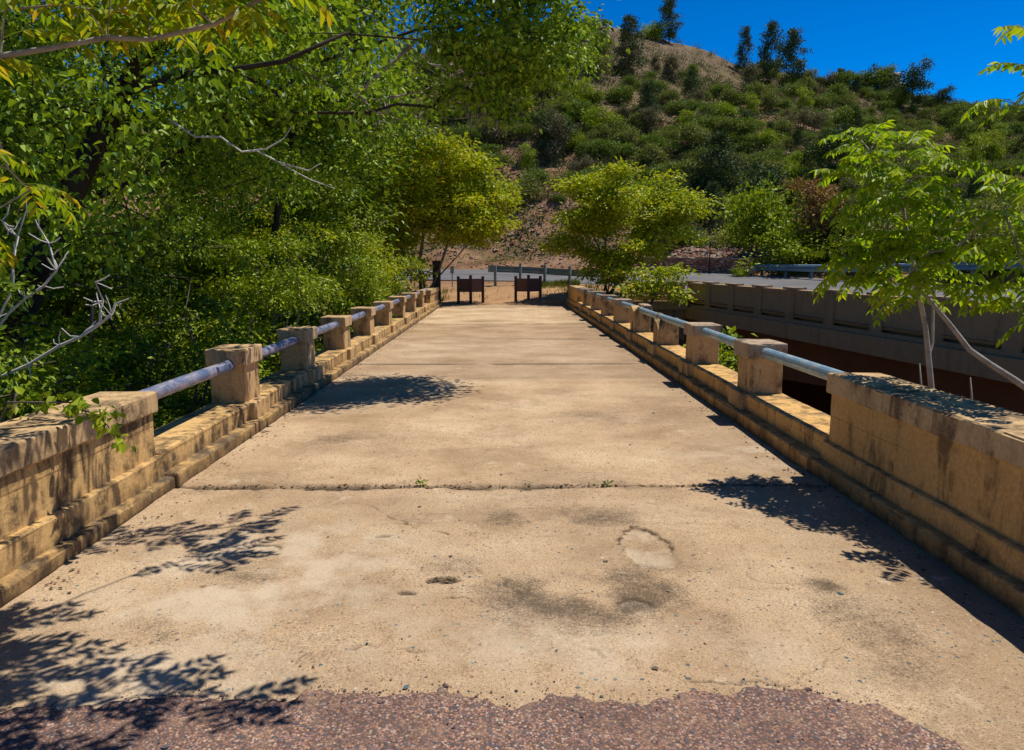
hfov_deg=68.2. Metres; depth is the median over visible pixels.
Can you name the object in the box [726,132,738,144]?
bright bush
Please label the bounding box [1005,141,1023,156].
olive bush
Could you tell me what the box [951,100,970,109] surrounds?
scrub oak
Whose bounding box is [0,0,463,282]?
tree of heaven
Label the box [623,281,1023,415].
road bridge
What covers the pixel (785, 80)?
olive bush
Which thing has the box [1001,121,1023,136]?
scrub oak
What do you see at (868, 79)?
scrub oak
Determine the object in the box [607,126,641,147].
olive bush
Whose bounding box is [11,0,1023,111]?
sky
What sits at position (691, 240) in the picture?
scrub oak
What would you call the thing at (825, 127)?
scrub oak
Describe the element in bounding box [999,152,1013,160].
grey shrub
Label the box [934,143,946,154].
grey shrub
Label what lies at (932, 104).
scrub oak
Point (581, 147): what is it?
scrub oak
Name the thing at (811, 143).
scrub oak
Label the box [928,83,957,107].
juniper
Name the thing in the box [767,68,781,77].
bright bush
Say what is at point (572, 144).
bright bush
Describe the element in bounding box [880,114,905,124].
scrub oak
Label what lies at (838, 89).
scrub oak
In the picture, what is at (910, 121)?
olive bush
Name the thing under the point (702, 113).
grey shrub
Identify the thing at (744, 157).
scrub oak
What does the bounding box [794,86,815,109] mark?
bright bush
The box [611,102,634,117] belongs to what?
grey shrub
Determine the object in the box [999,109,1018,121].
scrub oak
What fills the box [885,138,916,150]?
scrub oak
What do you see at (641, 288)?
young shrub
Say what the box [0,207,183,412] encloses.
leafy shrub
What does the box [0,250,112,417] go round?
leafy shrub
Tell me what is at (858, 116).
juniper
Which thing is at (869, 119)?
scrub oak
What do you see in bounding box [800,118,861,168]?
juniper
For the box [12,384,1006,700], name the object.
loose stones
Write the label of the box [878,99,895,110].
scrub oak
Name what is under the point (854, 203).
olive bush
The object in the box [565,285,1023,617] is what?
concrete parapet
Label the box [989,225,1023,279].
bright bush
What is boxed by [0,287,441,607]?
concrete parapet
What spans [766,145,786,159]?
scrub oak
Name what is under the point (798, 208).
juniper
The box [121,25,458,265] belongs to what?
tall tree
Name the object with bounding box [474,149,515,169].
scrub oak
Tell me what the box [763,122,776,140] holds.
juniper
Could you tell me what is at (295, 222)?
leafy shrub
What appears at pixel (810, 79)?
olive bush
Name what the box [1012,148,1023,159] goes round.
scrub oak
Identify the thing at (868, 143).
scrub oak
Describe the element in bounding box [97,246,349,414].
leafy shrub
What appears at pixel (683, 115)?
bright bush
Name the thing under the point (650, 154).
olive bush
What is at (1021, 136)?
juniper
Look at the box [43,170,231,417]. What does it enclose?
leafy shrub
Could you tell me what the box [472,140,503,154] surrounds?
scrub oak
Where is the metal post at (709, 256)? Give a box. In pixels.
[708,241,710,272]
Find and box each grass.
[411,249,615,301]
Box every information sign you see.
[457,275,483,303]
[514,275,541,301]
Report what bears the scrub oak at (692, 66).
on the ground at (505, 293)
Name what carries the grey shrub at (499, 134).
on the ground at (505, 293)
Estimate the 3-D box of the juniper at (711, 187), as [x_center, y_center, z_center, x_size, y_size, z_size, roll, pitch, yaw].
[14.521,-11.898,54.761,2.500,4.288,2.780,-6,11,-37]
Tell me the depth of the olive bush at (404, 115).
88.34 m
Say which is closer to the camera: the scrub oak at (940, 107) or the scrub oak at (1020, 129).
the scrub oak at (1020, 129)
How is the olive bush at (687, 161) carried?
on the ground at (505, 293)
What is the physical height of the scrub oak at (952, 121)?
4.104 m
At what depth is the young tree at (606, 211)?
30.35 m
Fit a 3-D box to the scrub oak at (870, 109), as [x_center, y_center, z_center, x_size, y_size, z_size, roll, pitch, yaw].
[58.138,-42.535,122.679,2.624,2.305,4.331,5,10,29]
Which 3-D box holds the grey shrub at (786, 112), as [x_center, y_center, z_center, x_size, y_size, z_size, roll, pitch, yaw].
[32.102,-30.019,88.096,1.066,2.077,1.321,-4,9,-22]
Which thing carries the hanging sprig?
hanging from the concrete parapet at (69, 489)
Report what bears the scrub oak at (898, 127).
on the ground at (505, 293)
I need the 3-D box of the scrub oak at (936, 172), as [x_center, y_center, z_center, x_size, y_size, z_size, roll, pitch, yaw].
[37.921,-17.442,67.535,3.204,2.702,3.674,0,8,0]
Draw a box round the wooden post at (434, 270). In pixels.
[432,261,440,302]
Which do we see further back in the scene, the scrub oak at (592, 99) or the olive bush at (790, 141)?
the scrub oak at (592, 99)
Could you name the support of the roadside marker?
on the ground at (505, 293)
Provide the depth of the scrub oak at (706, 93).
95.88 m
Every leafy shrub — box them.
[0,171,171,343]
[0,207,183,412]
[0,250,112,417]
[0,275,86,422]
[0,315,154,421]
[1,223,165,389]
[22,229,218,384]
[26,294,275,429]
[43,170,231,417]
[84,208,248,402]
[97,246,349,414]
[98,205,291,398]
[132,191,238,395]
[154,228,334,390]
[166,216,346,372]
[167,204,342,358]
[226,222,373,352]
[242,220,345,324]
[273,250,396,348]
[289,215,432,328]
[310,240,408,335]
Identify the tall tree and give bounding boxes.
[0,8,146,215]
[0,15,203,316]
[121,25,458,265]
[124,0,449,298]
[140,96,383,289]
[255,164,432,283]
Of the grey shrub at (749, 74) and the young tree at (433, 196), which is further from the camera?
the grey shrub at (749, 74)
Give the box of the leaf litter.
[5,307,1023,637]
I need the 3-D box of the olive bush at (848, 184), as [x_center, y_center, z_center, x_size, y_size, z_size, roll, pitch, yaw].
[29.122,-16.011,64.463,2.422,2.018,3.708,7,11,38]
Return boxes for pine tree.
[657,0,685,43]
[733,25,754,70]
[755,17,785,80]
[771,23,812,86]
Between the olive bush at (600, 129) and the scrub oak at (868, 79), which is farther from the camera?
the scrub oak at (868, 79)
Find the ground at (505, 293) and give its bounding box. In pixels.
[17,23,1023,410]
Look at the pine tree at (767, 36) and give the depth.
132.43 m
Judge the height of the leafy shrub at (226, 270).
4.753 m
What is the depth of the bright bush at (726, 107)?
82.18 m
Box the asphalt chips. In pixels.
[0,675,945,749]
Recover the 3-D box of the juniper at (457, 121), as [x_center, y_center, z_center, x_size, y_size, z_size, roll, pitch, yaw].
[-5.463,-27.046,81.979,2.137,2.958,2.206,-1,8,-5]
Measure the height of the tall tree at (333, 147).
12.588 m
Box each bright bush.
[509,67,540,115]
[515,142,540,170]
[560,131,585,149]
[563,78,606,105]
[563,102,575,123]
[579,105,625,131]
[629,179,654,196]
[639,20,668,39]
[676,109,694,128]
[705,214,765,247]
[706,181,726,198]
[709,99,744,117]
[714,172,828,252]
[714,194,749,217]
[725,267,749,276]
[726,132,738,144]
[735,220,835,275]
[742,93,762,114]
[754,127,788,148]
[758,120,766,127]
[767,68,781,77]
[779,159,806,182]
[780,156,791,167]
[784,150,814,167]
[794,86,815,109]
[817,230,859,263]
[860,158,906,178]
[893,221,948,275]
[932,124,946,138]
[955,131,991,172]
[981,127,1007,162]
[989,122,1008,142]
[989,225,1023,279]
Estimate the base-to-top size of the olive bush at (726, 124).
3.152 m
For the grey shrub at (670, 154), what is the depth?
73.17 m
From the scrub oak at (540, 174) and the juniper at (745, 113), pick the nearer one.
the scrub oak at (540, 174)
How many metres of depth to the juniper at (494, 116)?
79.20 m
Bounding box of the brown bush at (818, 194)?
[779,173,859,263]
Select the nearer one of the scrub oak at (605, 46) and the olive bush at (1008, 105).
the scrub oak at (605, 46)
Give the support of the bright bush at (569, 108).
on the ground at (505, 293)
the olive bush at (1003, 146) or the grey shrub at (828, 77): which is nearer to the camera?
the olive bush at (1003, 146)
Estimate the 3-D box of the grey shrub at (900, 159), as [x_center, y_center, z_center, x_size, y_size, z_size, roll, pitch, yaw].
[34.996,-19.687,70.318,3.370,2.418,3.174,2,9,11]
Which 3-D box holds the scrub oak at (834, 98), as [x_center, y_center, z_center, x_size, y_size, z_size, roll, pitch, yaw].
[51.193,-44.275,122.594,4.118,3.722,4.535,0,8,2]
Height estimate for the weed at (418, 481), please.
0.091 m
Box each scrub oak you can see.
[384,43,415,58]
[398,53,419,71]
[401,71,427,92]
[409,58,423,72]
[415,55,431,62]
[424,60,447,79]
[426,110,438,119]
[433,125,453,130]
[434,104,463,123]
[441,122,485,146]
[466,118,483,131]
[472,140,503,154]
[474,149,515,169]
[514,166,552,186]
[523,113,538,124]
[535,111,573,122]
[550,192,566,202]
[557,169,592,183]
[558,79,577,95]
[564,94,600,120]
[573,21,597,33]
[574,136,602,157]
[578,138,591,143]
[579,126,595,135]
[580,137,639,161]
[582,166,597,174]
[583,15,609,27]
[586,37,612,54]
[587,28,614,45]
[587,90,606,102]
[599,162,633,187]
[603,81,639,104]
[606,120,632,133]
[619,74,638,85]
[626,177,667,190]
[630,80,644,88]
[632,161,668,181]
[636,129,682,154]
[637,76,671,93]
[639,70,660,79]
[648,179,678,193]
[650,159,694,177]
[657,124,680,132]
[662,223,725,247]
[663,99,690,115]
[664,97,708,112]
[672,114,697,123]
[677,70,686,77]
[678,112,723,131]
[685,63,700,72]
[686,142,736,160]
[690,169,735,187]
[692,102,721,116]
[703,89,714,99]
[706,81,736,98]
[718,168,745,185]
[726,91,756,105]
[728,112,763,137]
[733,149,749,170]
[734,138,755,152]
[736,132,765,146]
[747,74,763,80]
[750,148,774,159]
[756,57,783,70]
[762,79,771,84]
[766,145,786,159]
[774,79,813,101]
[778,96,794,109]
[787,163,814,183]
[792,146,824,164]
[796,129,819,141]
[804,95,834,108]
[810,139,847,150]
[812,109,836,127]
[813,74,828,84]
[817,92,840,107]
[818,125,836,134]
[823,103,869,127]
[825,82,853,102]
[827,67,864,89]
[839,149,876,167]
[847,131,867,144]
[848,63,899,90]
[848,113,885,131]
[854,187,895,200]
[858,85,873,95]
[860,108,869,116]
[861,127,881,146]
[864,106,877,115]
[865,89,896,100]
[871,100,883,107]
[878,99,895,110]
[880,87,913,108]
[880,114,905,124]
[881,107,901,118]
[881,122,913,143]
[881,181,902,189]
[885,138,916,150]
[899,162,919,177]
[905,103,921,112]
[907,178,947,198]
[908,144,933,150]
[909,92,944,107]
[913,118,937,126]
[915,122,934,130]
[921,194,1016,236]
[924,168,957,184]
[931,102,971,123]
[936,103,951,112]
[940,115,967,131]
[941,174,991,195]
[943,119,984,140]
[943,142,958,152]
[947,151,965,159]
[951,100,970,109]
[951,129,986,147]
[953,144,993,158]
[957,100,989,121]
[972,113,1009,131]
[976,171,997,182]
[985,158,1007,167]
[990,127,1014,136]
[995,157,1023,178]
[998,158,1020,164]
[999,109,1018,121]
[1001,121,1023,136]
[1001,137,1022,152]
[1002,121,1023,127]
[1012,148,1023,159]
[1013,104,1023,121]
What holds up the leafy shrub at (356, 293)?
on the ground at (505, 293)
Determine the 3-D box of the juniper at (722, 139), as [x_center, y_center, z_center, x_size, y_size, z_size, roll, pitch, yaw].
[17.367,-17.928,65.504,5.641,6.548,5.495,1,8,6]
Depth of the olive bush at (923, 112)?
126.33 m
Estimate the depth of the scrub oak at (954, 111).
123.28 m
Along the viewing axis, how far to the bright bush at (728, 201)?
57.39 m
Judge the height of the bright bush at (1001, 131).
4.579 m
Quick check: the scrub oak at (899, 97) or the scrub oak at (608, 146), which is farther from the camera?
the scrub oak at (899, 97)
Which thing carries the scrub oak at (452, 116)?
on the ground at (505, 293)
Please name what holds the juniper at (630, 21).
on the ground at (505, 293)
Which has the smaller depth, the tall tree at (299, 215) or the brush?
the tall tree at (299, 215)
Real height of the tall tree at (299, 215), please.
8.533 m
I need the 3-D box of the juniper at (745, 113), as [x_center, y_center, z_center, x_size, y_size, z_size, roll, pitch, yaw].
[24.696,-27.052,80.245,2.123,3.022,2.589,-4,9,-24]
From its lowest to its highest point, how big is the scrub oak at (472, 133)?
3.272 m
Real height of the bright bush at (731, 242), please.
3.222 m
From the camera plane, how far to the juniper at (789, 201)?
57.84 m
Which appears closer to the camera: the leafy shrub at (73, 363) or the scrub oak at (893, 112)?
the leafy shrub at (73, 363)
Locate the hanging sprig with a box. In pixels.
[0,386,135,454]
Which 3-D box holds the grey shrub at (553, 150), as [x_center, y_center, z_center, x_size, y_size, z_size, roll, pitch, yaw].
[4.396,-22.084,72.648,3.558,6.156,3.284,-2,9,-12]
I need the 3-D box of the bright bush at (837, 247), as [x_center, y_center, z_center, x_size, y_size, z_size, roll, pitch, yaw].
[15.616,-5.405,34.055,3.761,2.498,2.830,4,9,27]
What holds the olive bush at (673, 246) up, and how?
on the ground at (505, 293)
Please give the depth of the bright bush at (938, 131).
117.72 m
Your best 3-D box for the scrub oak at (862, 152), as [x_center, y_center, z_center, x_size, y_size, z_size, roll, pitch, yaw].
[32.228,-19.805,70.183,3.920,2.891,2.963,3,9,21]
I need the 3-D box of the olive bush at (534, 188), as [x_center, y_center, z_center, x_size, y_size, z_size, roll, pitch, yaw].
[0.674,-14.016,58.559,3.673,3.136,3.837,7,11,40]
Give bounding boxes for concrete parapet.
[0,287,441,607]
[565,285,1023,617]
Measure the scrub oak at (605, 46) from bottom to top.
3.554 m
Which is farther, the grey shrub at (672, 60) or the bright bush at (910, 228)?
the grey shrub at (672, 60)
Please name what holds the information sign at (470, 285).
on the ground at (505, 293)
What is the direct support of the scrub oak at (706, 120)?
on the ground at (505, 293)
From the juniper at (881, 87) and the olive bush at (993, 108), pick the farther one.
the juniper at (881, 87)
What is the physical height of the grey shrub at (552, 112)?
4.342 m
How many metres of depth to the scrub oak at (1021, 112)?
129.32 m
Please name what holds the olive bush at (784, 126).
on the ground at (505, 293)
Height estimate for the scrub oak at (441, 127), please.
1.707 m
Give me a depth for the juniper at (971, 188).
55.56 m
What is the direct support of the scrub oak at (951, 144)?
on the ground at (505, 293)
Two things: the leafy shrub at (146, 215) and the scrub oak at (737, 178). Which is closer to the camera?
the leafy shrub at (146, 215)
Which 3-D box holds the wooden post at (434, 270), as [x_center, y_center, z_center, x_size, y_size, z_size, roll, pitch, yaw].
[-3.092,-3.663,31.068,0.333,2.056,0.197,0,8,-1]
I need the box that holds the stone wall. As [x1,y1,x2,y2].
[636,256,758,274]
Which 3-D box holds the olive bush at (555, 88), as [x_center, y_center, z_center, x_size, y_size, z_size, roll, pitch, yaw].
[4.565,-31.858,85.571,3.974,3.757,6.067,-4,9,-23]
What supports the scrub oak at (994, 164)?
on the ground at (505, 293)
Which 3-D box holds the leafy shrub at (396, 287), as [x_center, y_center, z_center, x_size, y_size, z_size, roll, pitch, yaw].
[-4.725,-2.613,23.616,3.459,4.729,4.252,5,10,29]
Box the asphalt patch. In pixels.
[0,687,965,749]
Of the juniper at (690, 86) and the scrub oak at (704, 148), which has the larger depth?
the juniper at (690, 86)
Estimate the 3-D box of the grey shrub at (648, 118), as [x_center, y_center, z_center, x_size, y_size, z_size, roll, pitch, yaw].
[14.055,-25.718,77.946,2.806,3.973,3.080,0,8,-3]
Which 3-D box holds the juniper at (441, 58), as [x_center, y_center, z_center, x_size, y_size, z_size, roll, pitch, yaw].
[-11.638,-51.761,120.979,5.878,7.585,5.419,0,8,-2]
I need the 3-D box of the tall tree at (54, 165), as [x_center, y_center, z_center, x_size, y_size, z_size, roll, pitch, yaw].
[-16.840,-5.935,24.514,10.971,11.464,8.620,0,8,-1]
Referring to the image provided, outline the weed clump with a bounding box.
[683,326,755,371]
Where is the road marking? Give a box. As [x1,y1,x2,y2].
[476,274,777,287]
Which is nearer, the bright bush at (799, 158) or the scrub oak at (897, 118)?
the bright bush at (799, 158)
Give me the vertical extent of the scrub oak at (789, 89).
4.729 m
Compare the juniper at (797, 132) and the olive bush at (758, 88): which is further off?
the olive bush at (758, 88)
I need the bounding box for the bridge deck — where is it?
[0,305,1023,749]
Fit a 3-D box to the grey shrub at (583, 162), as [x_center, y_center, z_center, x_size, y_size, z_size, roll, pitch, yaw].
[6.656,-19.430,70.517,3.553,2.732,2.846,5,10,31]
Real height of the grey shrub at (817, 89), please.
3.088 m
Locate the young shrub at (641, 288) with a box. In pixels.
[613,262,700,327]
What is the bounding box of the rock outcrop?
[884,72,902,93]
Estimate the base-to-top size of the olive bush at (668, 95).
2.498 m
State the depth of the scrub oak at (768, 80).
132.11 m
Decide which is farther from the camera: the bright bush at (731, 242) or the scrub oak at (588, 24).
the scrub oak at (588, 24)
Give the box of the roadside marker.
[450,266,453,286]
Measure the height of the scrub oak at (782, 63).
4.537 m
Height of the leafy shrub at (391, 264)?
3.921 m
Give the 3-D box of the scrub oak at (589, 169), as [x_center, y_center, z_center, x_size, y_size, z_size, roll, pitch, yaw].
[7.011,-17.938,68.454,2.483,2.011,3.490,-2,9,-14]
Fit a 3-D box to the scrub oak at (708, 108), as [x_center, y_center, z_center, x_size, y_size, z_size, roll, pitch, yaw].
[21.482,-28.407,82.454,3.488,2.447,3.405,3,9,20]
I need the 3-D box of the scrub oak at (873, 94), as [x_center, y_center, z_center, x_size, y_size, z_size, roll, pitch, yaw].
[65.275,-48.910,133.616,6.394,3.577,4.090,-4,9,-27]
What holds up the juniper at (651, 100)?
on the ground at (505, 293)
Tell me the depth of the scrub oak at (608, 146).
72.48 m
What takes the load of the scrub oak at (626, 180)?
on the ground at (505, 293)
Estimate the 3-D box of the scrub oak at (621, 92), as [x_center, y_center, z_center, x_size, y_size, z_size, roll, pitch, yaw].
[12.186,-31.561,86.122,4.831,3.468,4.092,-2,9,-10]
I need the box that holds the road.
[393,269,1021,341]
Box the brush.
[353,19,1023,260]
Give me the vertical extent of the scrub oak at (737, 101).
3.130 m
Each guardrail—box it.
[488,263,592,285]
[752,260,1021,283]
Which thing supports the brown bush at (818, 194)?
on the ground at (505, 293)
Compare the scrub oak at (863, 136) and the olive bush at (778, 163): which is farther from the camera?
the scrub oak at (863, 136)
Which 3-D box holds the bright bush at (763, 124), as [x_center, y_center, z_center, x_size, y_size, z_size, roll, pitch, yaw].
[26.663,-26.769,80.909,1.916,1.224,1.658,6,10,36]
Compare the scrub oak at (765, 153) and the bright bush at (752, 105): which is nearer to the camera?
the scrub oak at (765, 153)
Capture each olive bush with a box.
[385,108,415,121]
[502,175,547,204]
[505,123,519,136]
[518,122,534,134]
[537,90,579,113]
[538,78,569,98]
[546,174,570,191]
[580,51,616,76]
[584,123,614,139]
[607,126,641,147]
[621,111,644,127]
[624,216,704,252]
[627,140,669,167]
[649,127,685,143]
[657,87,681,102]
[668,174,690,188]
[675,118,714,148]
[677,156,712,179]
[679,149,700,158]
[706,114,748,133]
[713,86,740,101]
[740,79,772,98]
[746,153,788,175]
[758,88,782,111]
[762,115,795,136]
[766,141,787,152]
[774,106,799,117]
[776,72,814,89]
[777,220,849,248]
[779,136,796,147]
[779,178,791,190]
[798,68,819,81]
[803,74,818,87]
[815,184,907,241]
[834,209,919,260]
[835,92,861,107]
[837,174,865,189]
[848,254,881,275]
[889,206,969,242]
[902,118,920,126]
[907,127,947,141]
[909,173,932,183]
[913,106,938,118]
[919,216,1023,285]
[929,154,981,178]
[929,260,997,285]
[947,191,1023,232]
[981,102,1010,120]
[982,139,1011,153]
[988,180,1004,190]
[1001,103,1016,113]
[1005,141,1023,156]
[1005,175,1023,183]
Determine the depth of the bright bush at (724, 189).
63.83 m
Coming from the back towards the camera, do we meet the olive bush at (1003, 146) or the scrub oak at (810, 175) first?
the olive bush at (1003, 146)
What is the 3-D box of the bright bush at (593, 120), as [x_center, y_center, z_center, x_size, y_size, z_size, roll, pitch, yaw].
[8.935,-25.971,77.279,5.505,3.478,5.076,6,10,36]
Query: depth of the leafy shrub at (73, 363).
8.02 m
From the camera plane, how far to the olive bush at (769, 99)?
92.17 m
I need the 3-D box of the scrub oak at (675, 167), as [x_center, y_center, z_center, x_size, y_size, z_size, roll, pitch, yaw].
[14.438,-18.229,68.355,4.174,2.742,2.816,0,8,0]
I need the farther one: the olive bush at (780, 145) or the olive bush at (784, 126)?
the olive bush at (784, 126)
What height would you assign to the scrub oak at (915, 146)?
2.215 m
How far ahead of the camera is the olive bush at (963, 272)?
27.66 m
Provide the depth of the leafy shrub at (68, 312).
12.56 m
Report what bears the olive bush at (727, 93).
on the ground at (505, 293)
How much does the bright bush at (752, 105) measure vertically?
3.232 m
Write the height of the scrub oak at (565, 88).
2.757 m
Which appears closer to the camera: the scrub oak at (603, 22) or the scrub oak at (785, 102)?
the scrub oak at (785, 102)
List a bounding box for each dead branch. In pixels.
[0,197,128,377]
[168,118,334,188]
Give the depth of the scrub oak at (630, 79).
96.81 m
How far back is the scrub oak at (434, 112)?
87.67 m
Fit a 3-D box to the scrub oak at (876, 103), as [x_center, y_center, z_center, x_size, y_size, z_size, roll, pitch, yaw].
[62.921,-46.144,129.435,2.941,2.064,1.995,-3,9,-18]
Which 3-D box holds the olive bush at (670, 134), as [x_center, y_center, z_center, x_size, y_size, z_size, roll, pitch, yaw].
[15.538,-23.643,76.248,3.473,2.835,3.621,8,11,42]
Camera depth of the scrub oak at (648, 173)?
64.81 m
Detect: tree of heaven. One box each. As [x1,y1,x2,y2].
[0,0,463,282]
[799,24,1023,389]
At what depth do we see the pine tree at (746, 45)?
137.56 m
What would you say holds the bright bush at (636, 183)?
on the ground at (505, 293)
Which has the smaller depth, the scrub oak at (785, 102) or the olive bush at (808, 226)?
the olive bush at (808, 226)
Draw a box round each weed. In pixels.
[413,476,427,486]
[602,480,613,486]
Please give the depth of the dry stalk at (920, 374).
5.69 m
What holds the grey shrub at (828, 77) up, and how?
on the ground at (505, 293)
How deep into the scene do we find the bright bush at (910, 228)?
29.36 m
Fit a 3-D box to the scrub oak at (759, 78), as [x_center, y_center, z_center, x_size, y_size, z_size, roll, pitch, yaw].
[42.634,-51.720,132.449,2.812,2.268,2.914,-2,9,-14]
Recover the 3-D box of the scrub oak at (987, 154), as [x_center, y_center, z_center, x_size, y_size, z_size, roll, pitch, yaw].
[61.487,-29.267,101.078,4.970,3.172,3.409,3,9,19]
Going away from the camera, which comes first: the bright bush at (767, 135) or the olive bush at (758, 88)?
the bright bush at (767, 135)
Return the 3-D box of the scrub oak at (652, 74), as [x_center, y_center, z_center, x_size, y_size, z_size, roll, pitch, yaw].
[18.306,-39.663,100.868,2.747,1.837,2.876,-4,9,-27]
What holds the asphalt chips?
on the bridge deck
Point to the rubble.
(701, 252)
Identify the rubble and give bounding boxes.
[440,59,794,268]
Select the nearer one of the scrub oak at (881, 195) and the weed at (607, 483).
the weed at (607, 483)
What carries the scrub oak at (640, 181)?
on the ground at (505, 293)
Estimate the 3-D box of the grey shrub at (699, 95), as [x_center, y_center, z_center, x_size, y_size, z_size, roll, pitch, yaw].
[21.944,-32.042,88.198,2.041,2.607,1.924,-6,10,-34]
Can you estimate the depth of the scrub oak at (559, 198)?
57.86 m
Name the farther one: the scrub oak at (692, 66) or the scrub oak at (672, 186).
the scrub oak at (692, 66)
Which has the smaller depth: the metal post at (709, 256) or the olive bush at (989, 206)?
the olive bush at (989, 206)
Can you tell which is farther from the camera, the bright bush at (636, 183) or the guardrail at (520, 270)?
the bright bush at (636, 183)
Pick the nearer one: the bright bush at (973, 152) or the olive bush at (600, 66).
the bright bush at (973, 152)
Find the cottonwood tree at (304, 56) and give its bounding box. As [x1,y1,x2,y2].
[0,0,629,417]
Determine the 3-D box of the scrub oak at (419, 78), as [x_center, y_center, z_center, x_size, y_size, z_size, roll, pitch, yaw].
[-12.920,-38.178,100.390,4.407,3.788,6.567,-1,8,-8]
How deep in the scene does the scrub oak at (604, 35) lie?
124.85 m
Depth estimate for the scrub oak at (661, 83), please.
91.94 m
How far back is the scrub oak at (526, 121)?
78.23 m
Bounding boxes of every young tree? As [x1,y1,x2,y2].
[317,128,527,295]
[530,156,723,293]
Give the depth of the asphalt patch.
2.70 m
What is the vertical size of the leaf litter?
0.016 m
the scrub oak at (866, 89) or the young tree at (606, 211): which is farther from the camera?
the scrub oak at (866, 89)
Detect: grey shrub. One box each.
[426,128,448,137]
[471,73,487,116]
[472,113,512,143]
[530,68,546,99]
[539,107,560,141]
[540,112,573,166]
[565,150,603,172]
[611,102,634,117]
[613,41,641,73]
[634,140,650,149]
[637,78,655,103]
[639,106,660,134]
[648,53,661,72]
[660,52,683,81]
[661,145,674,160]
[689,110,710,122]
[693,89,705,103]
[699,147,747,170]
[738,61,764,90]
[778,102,828,131]
[783,109,792,117]
[808,84,827,95]
[814,69,841,86]
[875,150,906,164]
[901,112,916,119]
[906,160,920,167]
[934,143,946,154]
[946,139,962,146]
[952,182,966,203]
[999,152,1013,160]
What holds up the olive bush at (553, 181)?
on the ground at (505, 293)
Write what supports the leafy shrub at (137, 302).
on the ground at (505, 293)
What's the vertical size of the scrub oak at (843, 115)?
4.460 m
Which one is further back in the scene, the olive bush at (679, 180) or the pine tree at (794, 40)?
the pine tree at (794, 40)
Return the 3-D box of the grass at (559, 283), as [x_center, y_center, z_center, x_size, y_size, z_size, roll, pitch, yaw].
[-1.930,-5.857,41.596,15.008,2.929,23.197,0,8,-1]
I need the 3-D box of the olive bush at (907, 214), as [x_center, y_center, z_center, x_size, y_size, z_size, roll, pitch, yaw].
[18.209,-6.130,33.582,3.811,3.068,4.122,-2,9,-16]
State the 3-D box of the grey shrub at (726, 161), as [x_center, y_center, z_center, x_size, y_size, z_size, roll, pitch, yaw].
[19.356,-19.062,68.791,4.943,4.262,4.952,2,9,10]
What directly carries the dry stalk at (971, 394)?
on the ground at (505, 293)
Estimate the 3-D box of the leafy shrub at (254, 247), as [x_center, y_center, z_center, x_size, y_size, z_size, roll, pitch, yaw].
[-4.831,-0.538,14.149,3.156,4.403,2.967,6,10,35]
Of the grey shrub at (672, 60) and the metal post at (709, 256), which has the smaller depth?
the metal post at (709, 256)
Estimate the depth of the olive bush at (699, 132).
73.73 m
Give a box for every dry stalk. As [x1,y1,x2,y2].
[919,363,921,384]
[970,377,972,398]
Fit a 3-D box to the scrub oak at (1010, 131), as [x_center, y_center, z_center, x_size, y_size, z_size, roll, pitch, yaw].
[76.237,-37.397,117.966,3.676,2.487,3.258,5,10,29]
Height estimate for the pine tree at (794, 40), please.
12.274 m
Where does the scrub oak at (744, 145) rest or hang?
on the ground at (505, 293)
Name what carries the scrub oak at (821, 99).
on the ground at (505, 293)
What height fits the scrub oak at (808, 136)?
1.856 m
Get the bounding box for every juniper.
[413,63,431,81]
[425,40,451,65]
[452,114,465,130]
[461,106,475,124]
[481,164,496,191]
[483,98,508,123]
[522,107,580,155]
[609,13,649,71]
[634,79,662,125]
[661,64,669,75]
[679,183,691,195]
[680,69,703,100]
[680,128,745,191]
[693,181,731,229]
[736,154,790,212]
[737,107,755,121]
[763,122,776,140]
[782,175,806,211]
[789,197,816,217]
[792,129,807,146]
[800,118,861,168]
[812,173,823,188]
[828,68,850,88]
[829,164,843,188]
[845,105,865,131]
[850,76,863,92]
[868,63,899,94]
[888,54,939,106]
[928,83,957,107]
[960,173,992,200]
[1011,128,1023,154]
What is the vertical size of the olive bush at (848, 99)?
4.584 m
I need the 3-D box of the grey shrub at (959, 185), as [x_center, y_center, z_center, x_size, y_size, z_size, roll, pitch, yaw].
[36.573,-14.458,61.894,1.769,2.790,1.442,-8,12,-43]
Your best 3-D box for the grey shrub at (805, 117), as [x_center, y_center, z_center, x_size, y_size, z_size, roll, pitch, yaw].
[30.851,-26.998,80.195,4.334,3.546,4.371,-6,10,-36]
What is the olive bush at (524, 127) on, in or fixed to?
on the ground at (505, 293)

